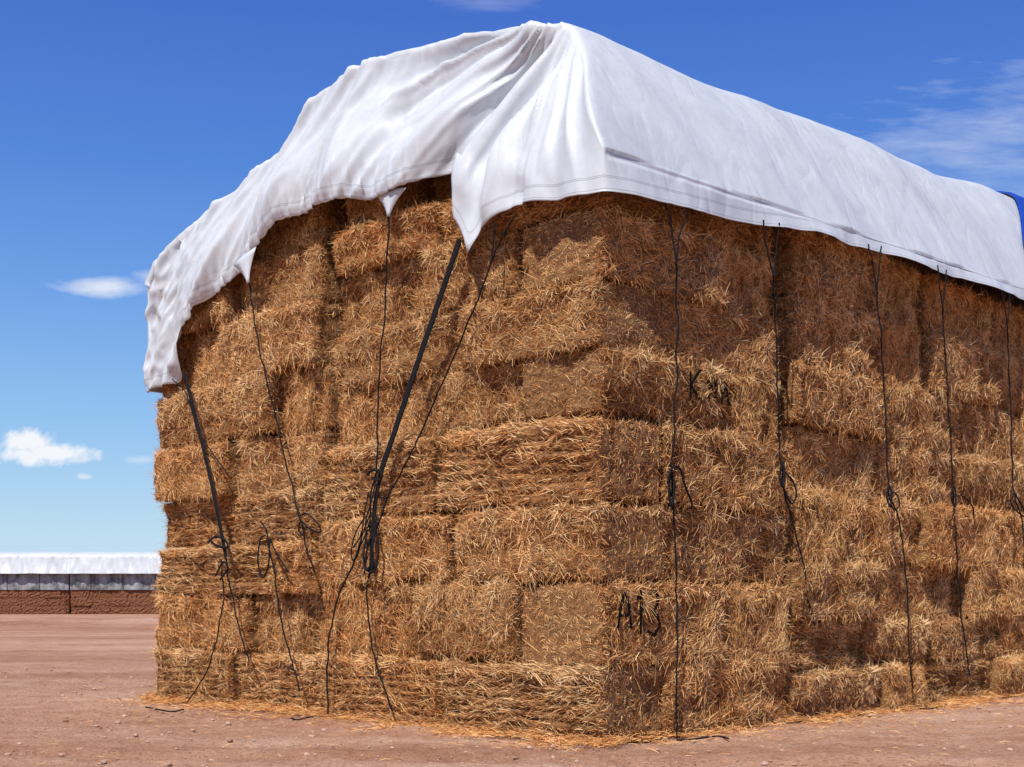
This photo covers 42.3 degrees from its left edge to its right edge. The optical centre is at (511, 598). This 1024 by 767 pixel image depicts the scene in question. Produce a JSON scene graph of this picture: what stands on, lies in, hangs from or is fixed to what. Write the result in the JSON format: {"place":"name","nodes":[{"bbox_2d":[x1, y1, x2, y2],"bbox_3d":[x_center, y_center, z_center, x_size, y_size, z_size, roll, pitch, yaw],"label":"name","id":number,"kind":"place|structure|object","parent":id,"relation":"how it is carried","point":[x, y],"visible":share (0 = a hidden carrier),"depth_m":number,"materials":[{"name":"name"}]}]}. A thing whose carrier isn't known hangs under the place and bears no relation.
{"place":"outdoors","nodes":[
{"label":"outdoors","id":0,"kind":"place"},
{"bbox_2d":[0,614,1023,766],"bbox_3d":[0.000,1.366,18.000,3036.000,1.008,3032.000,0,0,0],"label":"ground","id":1,"kind":"structure","parent":0,"point":[105,644],"depth_m":16.85,"materials":[{"name":"brown soil"}]},
{"bbox_2d":[0,551,72,613],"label":"hay stack","id":2,"kind":"object","parent":1,"relation":"on","point":[34,582],"visible":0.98,"depth_m":151.92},
{"bbox_2d":[66,552,219,613],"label":"hay stack","id":3,"kind":"object","parent":1,"relation":"on","point":[112,582],"visible":0.34,"depth_m":151.91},
{"bbox_2d":[145,706,183,711],"bbox_3d":[-5.391,1.720,20.688,0.365,0.021,1.079,0,0,-36],"label":"rope end","id":4,"kind":"object","parent":1,"relation":"on","point":[163,710],"visible":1,"depth_m":20.45,"materials":[{"name":"black fabric"}]},
{"bbox_2d":[146,644,267,706],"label":"hay bale","id":5,"kind":"object","parent":1,"relation":"on","point":[181,670],"visible":0.73,"depth_m":21.92,"materials":[{"name":"plant"}]},
{"bbox_2d":[150,591,272,658],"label":"hay bale","id":6,"kind":"object","parent":5,"relation":"on","point":[185,619],"visible":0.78,"depth_m":21.85,"materials":[{"name":"plant"}]},
{"bbox_2d":[150,539,308,599],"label":"hay bale","id":7,"kind":"object","parent":6,"relation":"on","point":[188,571],"visible":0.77,"depth_m":21.75,"materials":[{"name":"plant"}]},
{"bbox_2d":[157,496,279,548],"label":"hay bale","id":8,"kind":"object","parent":7,"relation":"on","point":[190,524],"visible":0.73,"depth_m":22.13,"materials":[{"name":"plant"}]},
{"bbox_2d":[146,434,242,511],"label":"hay bale","id":9,"kind":"object","parent":8,"relation":"on","point":[181,474],"visible":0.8,"depth_m":21.88,"materials":[{"name":"plant"}]},
{"bbox_2d":[152,369,302,450],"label":"hay bale","id":10,"kind":"object","parent":9,"relation":"on","point":[243,407],"visible":0.79,"depth_m":21.39,"materials":[{"name":"plant"}]},
{"bbox_2d":[161,327,221,397],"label":"hay bale","id":11,"kind":"object","parent":10,"relation":"on","point":[198,358],"visible":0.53,"depth_m":22.23,"materials":[{"name":"plant"}]},
{"bbox_2d":[145,273,244,341],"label":"hay bale","id":12,"kind":"object","parent":11,"relation":"on","point":[223,303],"visible":0.23,"depth_m":21.52,"materials":[{"name":"plant"}]},
{"bbox_2d":[209,293,346,392],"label":"hay bale","id":13,"kind":"object","parent":10,"relation":"on","point":[295,336],"visible":0.79,"depth_m":20.29,"materials":[{"name":"plant"}]},
{"bbox_2d":[239,237,353,318],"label":"hay bale","id":14,"kind":"object","parent":13,"relation":"on","point":[310,273],"visible":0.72,"depth_m":20.28,"materials":[{"name":"plant"}]},
{"bbox_2d":[252,198,351,263],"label":"hay bale","id":15,"kind":"object","parent":14,"relation":"on","point":[324,220],"visible":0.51,"depth_m":20.22,"materials":[{"name":"plant"}]},
{"bbox_2d":[233,647,328,712],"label":"hay bale","id":16,"kind":"object","parent":1,"relation":"on","point":[268,678],"visible":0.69,"depth_m":20.48,"materials":[{"name":"plant"}]},
{"bbox_2d":[254,593,343,656],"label":"hay bale","id":17,"kind":"object","parent":16,"relation":"on","point":[303,619],"visible":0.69,"depth_m":20.33,"materials":[{"name":"plant"}]},
{"bbox_2d":[264,537,341,597],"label":"hay bale","id":18,"kind":"object","parent":17,"relation":"on","point":[298,579],"visible":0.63,"depth_m":19.89,"materials":[{"name":"plant"}]},
{"bbox_2d":[257,521,299,691],"bbox_3d":[-3.537,0.090,19.994,0.103,2.581,1.023,0,0,-45],"label":"tie down rope","id":19,"kind":"object","parent":18,"relation":"attached to","point":[268,545],"visible":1,"depth_m":20.08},
{"bbox_2d":[236,483,344,545],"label":"hay bale","id":20,"kind":"object","parent":18,"relation":"on","point":[275,513],"visible":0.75,"depth_m":20.27,"materials":[{"name":"plant"}]},
{"bbox_2d":[234,427,341,494],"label":"hay bale","id":21,"kind":"object","parent":20,"relation":"on","point":[263,467],"visible":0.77,"depth_m":20.49,"materials":[{"name":"plant"}]},
{"bbox_2d":[280,365,346,436],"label":"hay bale","id":22,"kind":"object","parent":21,"relation":"on","point":[312,402],"visible":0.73,"depth_m":20.06,"materials":[{"name":"plant"}]},
{"bbox_2d":[291,714,321,719],"bbox_3d":[-3.000,1.720,19.334,0.218,0.021,1.044,0,0,16],"label":"rope end","id":23,"kind":"object","parent":1,"relation":"on","point":[303,718],"visible":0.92,"depth_m":19.00,"materials":[{"name":"black fabric"}]},
{"bbox_2d":[313,648,477,725],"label":"hay bale","id":24,"kind":"object","parent":1,"relation":"on","point":[411,685],"visible":0.75,"depth_m":18.45,"materials":[{"name":"plant"}]},
{"bbox_2d":[319,579,447,665],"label":"hay bale","id":25,"kind":"object","parent":24,"relation":"on","point":[390,618],"visible":0.72,"depth_m":18.69,"materials":[{"name":"plant"}]},
{"bbox_2d":[313,506,486,599],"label":"hay bale","id":26,"kind":"object","parent":25,"relation":"on","point":[414,548],"visible":0.73,"depth_m":18.23,"materials":[{"name":"plant"}]},
{"bbox_2d":[315,426,472,520],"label":"hay bale","id":27,"kind":"object","parent":26,"relation":"on","point":[350,482],"visible":0.71,"depth_m":18.39,"materials":[{"name":"plant"}]},
{"bbox_2d":[336,378,435,447],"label":"hay bale","id":28,"kind":"object","parent":27,"relation":"on","point":[358,422],"visible":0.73,"depth_m":18.86,"materials":[{"name":"plant"}]},
{"bbox_2d":[327,302,468,398],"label":"hay bale","id":29,"kind":"object","parent":28,"relation":"on","point":[356,359],"visible":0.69,"depth_m":18.41,"materials":[{"name":"plant"}]},
{"bbox_2d":[339,256,430,335],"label":"hay bale","id":30,"kind":"object","parent":29,"relation":"on","point":[365,299],"visible":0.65,"depth_m":18.80,"materials":[{"name":"plant"}]},
{"bbox_2d":[328,200,446,280],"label":"hay bale","id":31,"kind":"object","parent":30,"relation":"on","point":[359,249],"visible":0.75,"depth_m":18.43,"materials":[{"name":"plant"}]},
{"bbox_2d":[342,177,437,229],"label":"hay bale","id":32,"kind":"object","parent":31,"relation":"on","point":[419,192],"visible":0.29,"depth_m":18.66,"materials":[{"name":"plant"}]},
{"bbox_2d":[143,20,1023,392],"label":"tarp","id":33,"kind":"object","parent":31,"relation":"on","point":[501,120],"visible":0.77,"depth_m":18.24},
{"bbox_2d":[172,379,227,473],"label":"tie down rope","id":34,"kind":"object","parent":33,"relation":"hanging from","point":[195,426],"visible":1,"depth_m":21.63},
{"bbox_2d":[183,371,249,703],"bbox_3d":[-4.805,-0.958,21.259,0.120,5.592,2.023,0,0,-44],"label":"tie down strap","id":35,"kind":"object","parent":33,"relation":"hanging from","point":[224,547],"visible":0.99,"depth_m":21.18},
{"bbox_2d":[248,282,321,572],"bbox_3d":[-3.418,-2.688,19.900,0.097,4.606,1.965,0,0,-43],"label":"tie down rope","id":36,"kind":"object","parent":33,"relation":"hanging from","point":[302,523],"visible":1,"depth_m":19.87,"materials":[{"name":"black fabric"}]},
{"bbox_2d":[366,216,389,530],"bbox_3d":[-1.868,-3.115,18.302,0.123,4.325,0.441,0,0,-42],"label":"tie down rope","id":37,"kind":"object","parent":33,"relation":"hanging from","point":[375,470],"visible":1,"depth_m":18.29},
{"bbox_2d":[326,238,461,713],"bbox_3d":[-1.679,-1.495,18.089,0.158,6.333,2.987,0,0,-44],"label":"tie down strap","id":38,"kind":"object","parent":33,"relation":"hanging from","point":[371,568],"visible":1,"depth_m":18.24,"materials":[{"name":"black fabric"}]},
{"bbox_2d":[377,214,515,528],"bbox_3d":[-0.904,-2.785,17.347,0.153,3.894,2.934,0,0,-42],"label":"tie down rope","id":39,"kind":"object","parent":33,"relation":"hanging from","point":[492,256],"visible":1,"depth_m":17.17,"materials":[{"name":"black fabric"}]},
{"bbox_2d":[665,203,692,739],"bbox_3d":[2.054,-1.527,16.329,0.236,6.616,0.753,0,0,24],"label":"tie down rope","id":40,"kind":"object","parent":33,"relation":"hanging from","point":[671,479],"visible":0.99,"depth_m":16.47,"materials":[{"name":"black fabric"}]},
{"bbox_2d":[763,220,815,625],"bbox_3d":[3.757,-2.332,18.135,0.206,5.424,1.631,0,0,35],"label":"tie down rope","id":41,"kind":"object","parent":33,"relation":"hanging from","point":[782,479],"visible":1,"depth_m":18.06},
{"bbox_2d":[868,244,912,688],"bbox_3d":[5.702,-1.921,20.085,0.204,6.652,1.741,0,0,36],"label":"tie down rope","id":42,"kind":"object","parent":33,"relation":"hanging from","point":[889,496],"visible":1,"depth_m":20.13,"materials":[{"name":"black fabric"}]},
{"bbox_2d":[937,265,974,676],"bbox_3d":[7.174,-1.978,21.536,0.208,6.576,1.666,0,0,38],"label":"tie down rope","id":43,"kind":"object","parent":33,"relation":"hanging from","point":[952,496],"visible":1,"depth_m":21.60,"materials":[{"name":"black fabric"}]},
{"bbox_2d":[996,191,1023,245],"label":"tarp","id":44,"kind":"object","parent":33,"relation":"on","point":[1019,200],"visible":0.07,"depth_m":25.20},
{"bbox_2d":[1001,291,1023,544],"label":"tie down rope","id":45,"kind":"object","parent":33,"relation":"hanging from","point":[1014,493],"visible":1,"depth_m":23.18,"materials":[{"name":"black fabric"}]},
{"bbox_2d":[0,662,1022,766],"bbox_3d":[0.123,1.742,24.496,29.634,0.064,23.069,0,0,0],"label":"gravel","id":46,"kind":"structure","parent":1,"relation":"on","point":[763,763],"depth_m":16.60,"materials":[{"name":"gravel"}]},
{"bbox_2d":[1,686,1023,765],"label":"straw litter","id":47,"kind":"object","parent":1,"relation":"on","point":[558,740],"visible":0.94,"depth_m":18.41,"materials":[{"name":"beige plant"}]},
{"bbox_2d":[435,652,664,745],"bbox_3d":[0.503,1.254,17.103,3.092,1.206,1.613,0,0,44],"label":"hay bale","id":48,"kind":"object","parent":1,"relation":"on","point":[597,700],"visible":0.96,"depth_m":16.39,"materials":[{"name":"plant"}]},
{"bbox_2d":[407,568,553,674],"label":"hay bale","id":49,"kind":"object","parent":48,"relation":"on","point":[458,618],"visible":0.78,"depth_m":17.22,"materials":[{"name":"plant"}]},
{"bbox_2d":[517,570,737,683],"bbox_3d":[1.523,0.338,17.032,2.836,1.459,1.738,-1,0,-45],"label":"hay bale","id":50,"kind":"object","parent":48,"relation":"on","point":[617,623],"visible":0.98,"depth_m":16.29,"materials":[{"name":"plant"}]},
{"bbox_2d":[448,490,668,595],"bbox_3d":[0.559,-0.681,17.000,2.858,1.319,1.669,-1,0,44],"label":"hay bale","id":51,"kind":"object","parent":50,"relation":"on","point":[534,544],"visible":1,"depth_m":16.34,"materials":[{"name":"plant"}]},
{"bbox_2d":[429,404,663,513],"bbox_3d":[0.456,-1.683,17.090,1.543,1.401,3.255,0,0,-45],"label":"hay bale","id":52,"kind":"object","parent":51,"relation":"on","point":[558,458],"visible":0.98,"depth_m":16.37,"materials":[{"name":"plant"}]},
{"bbox_2d":[419,359,536,442],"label":"hay bale","id":53,"kind":"object","parent":52,"relation":"on","point":[465,401],"visible":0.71,"depth_m":17.32,"materials":[{"name":"plant"}]},
{"bbox_2d":[517,337,734,431],"bbox_3d":[1.468,-2.613,17.032,1.834,1.138,2.705,0,-1,45],"label":"hay bale","id":54,"kind":"object","parent":52,"relation":"on","point":[627,384],"visible":0.96,"depth_m":16.33,"materials":[{"name":"plant"}]},
{"bbox_2d":[449,268,663,381],"bbox_3d":[0.578,-3.408,16.917,2.766,1.185,1.580,-1,0,44],"label":"hay bale","id":55,"kind":"object","parent":54,"relation":"on","point":[577,315],"visible":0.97,"depth_m":16.31,"materials":[{"name":"plant"}]},
{"bbox_2d":[417,228,523,320],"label":"hay bale","id":56,"kind":"object","parent":55,"relation":"on","point":[469,272],"visible":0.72,"depth_m":17.27,"materials":[{"name":"plant"}]},
{"bbox_2d":[518,197,736,312],"bbox_3d":[1.522,-4.247,17.032,2.836,1.216,1.738,-1,1,-44],"label":"hay bale","id":57,"kind":"object","parent":55,"relation":"on","point":[617,244],"visible":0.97,"depth_m":16.32,"materials":[{"name":"plant"}]},
{"bbox_2d":[435,191,671,247],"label":"hay bale","id":58,"kind":"object","parent":57,"relation":"on","point":[529,214],"visible":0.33,"depth_m":16.46,"materials":[{"name":"plant"}]},
{"bbox_2d":[431,174,451,204],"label":"hay bale","id":59,"kind":"object","parent":58,"relation":"on","point":[443,185],"visible":0.03,"depth_m":18.40,"materials":[{"name":"plant"}]},
{"bbox_2d":[645,203,774,258],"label":"hay bale","id":60,"kind":"object","parent":57,"relation":"on","point":[751,236],"visible":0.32,"depth_m":17.63,"materials":[{"name":"plant"}]},
{"bbox_2d":[220,198,1023,662],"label":"packed hay","id":61,"kind":"object","parent":1,"relation":"on","point":[990,290],"depth_m":24.17},
{"bbox_2d":[677,735,728,740],"bbox_3d":[2.307,1.720,16.323,0.763,0.021,0.298,0,0,-22],"label":"rope end","id":62,"kind":"object","parent":1,"relation":"on","point":[703,738],"visible":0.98,"depth_m":16.33,"materials":[{"name":"black fabric"}]},
{"bbox_2d":[646,646,799,739],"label":"hay bale","id":63,"kind":"object","parent":1,"relation":"on","point":[738,691],"visible":0.75,"depth_m":17.41,"materials":[{"name":"plant"}]},
{"bbox_2d":[709,573,797,668],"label":"hay bale","id":64,"kind":"object","parent":63,"relation":"on","point":[757,618],"visible":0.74,"depth_m":17.99,"materials":[{"name":"plant"}]},
{"bbox_2d":[614,501,793,586],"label":"hay bale","id":65,"kind":"object","parent":64,"relation":"on","point":[719,547],"visible":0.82,"depth_m":17.47,"materials":[{"name":"plant"}]},
{"bbox_2d":[613,411,794,528],"bbox_3d":[2.490,-1.689,17.878,3.001,1.523,1.565,0,0,-44],"label":"hay bale","id":66,"kind":"object","parent":65,"relation":"on","point":[732,473],"visible":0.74,"depth_m":17.43,"materials":[{"name":"plant"}]},
{"bbox_2d":[719,367,783,441],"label":"hay bale","id":67,"kind":"object","parent":66,"relation":"on","point":[753,402],"visible":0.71,"depth_m":17.86,"materials":[{"name":"plant"}]},
{"bbox_2d":[658,293,787,384],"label":"hay bale","id":68,"kind":"object","parent":67,"relation":"on","point":[736,340],"visible":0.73,"depth_m":17.49,"materials":[{"name":"plant"}]},
{"bbox_2d":[713,239,780,327],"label":"hay bale","id":69,"kind":"object","parent":68,"relation":"on","point":[749,284],"visible":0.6,"depth_m":18.02,"materials":[{"name":"plant"}]},
{"bbox_2d":[781,658,886,722],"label":"hay bale","id":70,"kind":"object","parent":1,"relation":"on","point":[815,689],"visible":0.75,"depth_m":19.33,"materials":[{"name":"plant"}]},
{"bbox_2d":[785,620,862,672],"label":"hay bale","id":71,"kind":"object","parent":70,"relation":"on","point":[810,646],"visible":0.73,"depth_m":19.35,"materials":[{"name":"plant"}]},
{"bbox_2d":[751,552,893,630],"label":"hay bale","id":72,"kind":"object","parent":71,"relation":"on","point":[850,591],"visible":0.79,"depth_m":19.24,"materials":[{"name":"plant"}]},
{"bbox_2d":[750,477,850,570],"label":"hay bale","id":73,"kind":"object","parent":72,"relation":"on","point":[817,515],"visible":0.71,"depth_m":18.86,"materials":[{"name":"plant"}]},
{"bbox_2d":[839,484,924,573],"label":"hay bale","id":74,"kind":"object","parent":72,"relation":"on","point":[871,529],"visible":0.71,"depth_m":20.49,"materials":[{"name":"plant"}]},
{"bbox_2d":[760,423,880,502],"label":"hay bale","id":75,"kind":"object","parent":74,"relation":"on","point":[820,459],"visible":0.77,"depth_m":19.64,"materials":[{"name":"plant"}]},
{"bbox_2d":[774,353,896,447],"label":"hay bale","id":76,"kind":"object","parent":75,"relation":"on","point":[841,402],"visible":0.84,"depth_m":19.30,"materials":[{"name":"plant"}]},
{"bbox_2d":[767,287,890,382],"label":"hay bale","id":77,"kind":"object","parent":76,"relation":"on","point":[814,330],"visible":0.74,"depth_m":19.32,"materials":[{"name":"plant"}]},
{"bbox_2d":[766,227,892,320],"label":"hay bale","id":78,"kind":"object","parent":77,"relation":"on","point":[827,267],"visible":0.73,"depth_m":19.20,"materials":[{"name":"plant"}]},
{"bbox_2d":[862,656,931,709],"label":"hay bale","id":79,"kind":"object","parent":1,"relation":"on","point":[896,685],"visible":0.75,"depth_m":20.62,"materials":[{"name":"plant"}]},
{"bbox_2d":[839,611,932,666],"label":"hay bale","id":80,"kind":"object","parent":79,"relation":"on","point":[887,640],"visible":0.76,"depth_m":20.64,"materials":[{"name":"plant"}]},
{"bbox_2d":[844,561,959,621],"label":"hay bale","id":81,"kind":"object","parent":80,"relation":"on","point":[929,592],"visible":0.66,"depth_m":21.54,"materials":[{"name":"plant"}]},
{"bbox_2d":[888,496,1005,576],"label":"hay bale","id":82,"kind":"object","parent":81,"relation":"on","point":[976,539],"visible":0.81,"depth_m":21.94,"materials":[{"name":"plant"}]},
{"bbox_2d":[863,437,957,507],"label":"hay bale","id":83,"kind":"object","parent":82,"relation":"on","point":[924,474],"visible":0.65,"depth_m":21.36,"materials":[{"name":"plant"}]},
{"bbox_2d":[852,376,965,457],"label":"hay bale","id":84,"kind":"object","parent":83,"relation":"on","point":[915,419],"visible":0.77,"depth_m":21.42,"materials":[{"name":"plant"}]},
{"bbox_2d":[873,315,924,397],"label":"hay bale","id":85,"kind":"object","parent":84,"relation":"on","point":[900,355],"visible":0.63,"depth_m":20.99,"materials":[{"name":"plant"}]},
{"bbox_2d":[880,256,925,337],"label":"hay bale","id":86,"kind":"object","parent":85,"relation":"on","point":[904,282],"visible":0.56,"depth_m":21.17,"materials":[{"name":"plant"}]},
{"bbox_2d":[917,324,1003,413],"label":"hay bale","id":87,"kind":"object","parent":84,"relation":"on","point":[970,371],"visible":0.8,"depth_m":22.14,"materials":[{"name":"plant"}]},
{"bbox_2d":[912,268,999,352],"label":"hay bale","id":88,"kind":"object","parent":87,"relation":"on","point":[966,315],"visible":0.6,"depth_m":22.46,"materials":[{"name":"plant"}]},
{"bbox_2d":[889,657,993,703],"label":"hay bale","id":89,"kind":"object","parent":1,"relation":"on","point":[945,679],"visible":0.51,"depth_m":22.29,"materials":[{"name":"plant"}]},
{"bbox_2d":[914,613,1000,664],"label":"hay bale","id":90,"kind":"object","parent":89,"relation":"on","point":[946,641],"visible":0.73,"depth_m":22.20,"materials":[{"name":"plant"}]},
{"bbox_2d":[933,566,1006,626],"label":"hay bale","id":91,"kind":"object","parent":90,"relation":"on","point":[980,592],"visible":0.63,"depth_m":22.51,"materials":[{"name":"plant"}]},
{"bbox_2d":[974,650,1023,697],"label":"hay bale","id":92,"kind":"object","parent":1,"relation":"on","point":[1006,672],"visible":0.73,"depth_m":23.28,"materials":[{"name":"plant"}]},
{"bbox_2d":[0,0,1023,551],"label":"sky","id":93,"kind":"structure","parent":0,"point":[122,122],"materials":[{"name":"blue"}]},
{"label":"hay bale","id":94,"kind":"object","parent":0,"visible":0},
{"bbox_2d":[979,616,1023,655],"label":"hay bale","id":95,"kind":"object","parent":94,"relation":"on","point":[1008,634],"visible":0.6,"depth_m":23.61,"materials":[{"name":"plant"}]},
{"bbox_2d":[992,564,1023,624],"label":"hay bale","id":96,"kind":"object","parent":95,"relation":"on","point":[1011,584],"visible":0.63,"depth_m":23.52,"materials":[{"name":"plant"}]},
{"bbox_2d":[982,503,1023,568],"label":"hay bale","id":97,"kind":"object","parent":96,"relation":"on","point":[1010,537],"visible":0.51,"depth_m":23.67,"materials":[{"name":"plant"}]},
{"bbox_2d":[950,449,1023,512],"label":"hay bale","id":98,"kind":"object","parent":97,"relation":"on","point":[981,480],"visible":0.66,"depth_m":23.07,"materials":[{"name":"plant"}]},
{"bbox_2d":[949,396,1023,465],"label":"hay bale","id":99,"kind":"object","parent":98,"relation":"on","point":[982,429],"visible":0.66,"depth_m":23.23,"materials":[{"name":"plant"}]},
{"bbox_2d":[990,349,1023,418],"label":"hay bale","id":100,"kind":"object","parent":99,"relation":"on","point":[1016,369],"visible":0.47,"depth_m":23.85,"materials":[{"name":"plant"}]},
{"bbox_2d":[988,293,1023,358],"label":"hay bale","id":101,"kind":"object","parent":100,"relation":"on","point":[1015,329],"visible":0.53,"depth_m":23.94,"materials":[{"name":"plant"}]},
{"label":"hay bale","id":102,"kind":"object","parent":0,"visible":0},
{"bbox_2d":[1016,460,1023,512],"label":"hay bale","id":103,"kind":"object","parent":102,"relation":"on","point":[1021,497],"visible":0.11,"depth_m":24.16,"materials":[{"name":"plant"}]},
{"bbox_2d":[1007,411,1023,464],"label":"hay bale","id":104,"kind":"object","parent":103,"relation":"on","point":[1020,445],"visible":0.2,"depth_m":24.23,"materials":[{"name":"plant"}]}
]}

